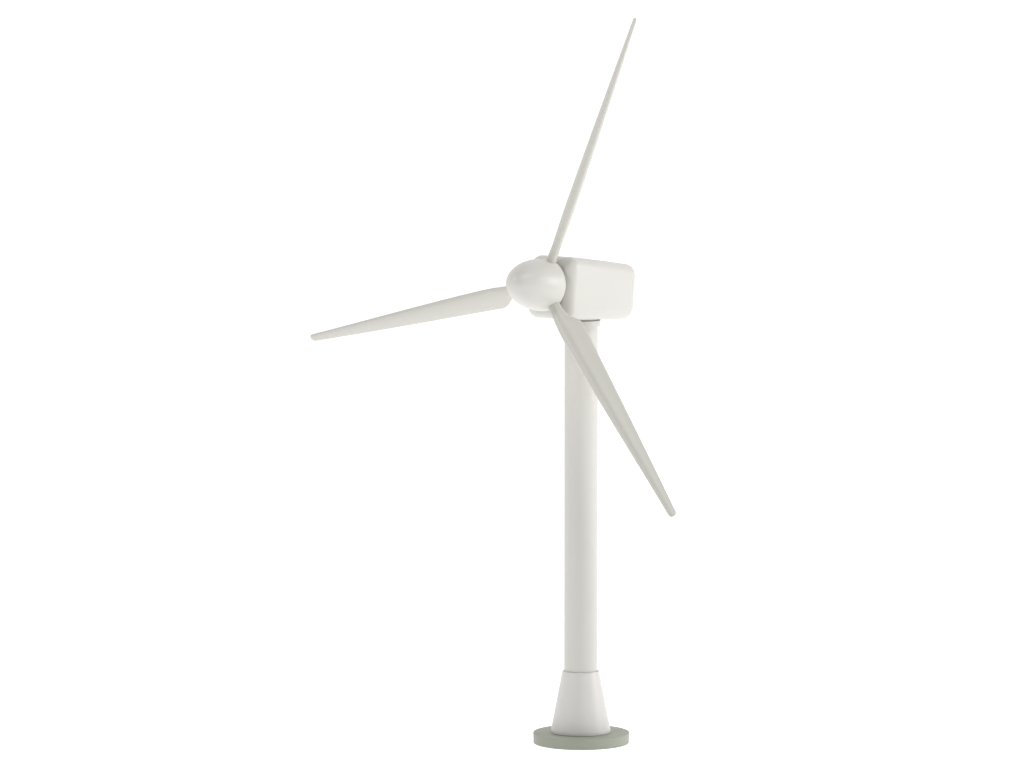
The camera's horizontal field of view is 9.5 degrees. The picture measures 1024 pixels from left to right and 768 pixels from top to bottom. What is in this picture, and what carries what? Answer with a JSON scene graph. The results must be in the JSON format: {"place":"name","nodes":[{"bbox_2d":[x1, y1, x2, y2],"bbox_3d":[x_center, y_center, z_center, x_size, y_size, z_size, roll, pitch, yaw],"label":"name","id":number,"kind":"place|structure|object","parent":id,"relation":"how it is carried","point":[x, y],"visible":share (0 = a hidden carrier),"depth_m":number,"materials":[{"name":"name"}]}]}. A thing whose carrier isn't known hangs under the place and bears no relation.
{"place":"outdoors","nodes":[
{"label":"outdoors","id":0,"kind":"place"},
{"bbox_2d":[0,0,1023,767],"bbox_3d":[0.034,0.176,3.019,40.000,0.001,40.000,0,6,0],"label":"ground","id":1,"kind":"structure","parent":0,"point":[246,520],"depth_m":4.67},
{"bbox_2d":[310,18,675,749],"bbox_3d":[0.006,-0.002,3.005,0.232,0.358,0.085,4,7,35],"label":"wind turbine","id":2,"kind":"object","parent":1,"relation":"on","point":[576,300],"visible":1,"depth_m":3.00,"materials":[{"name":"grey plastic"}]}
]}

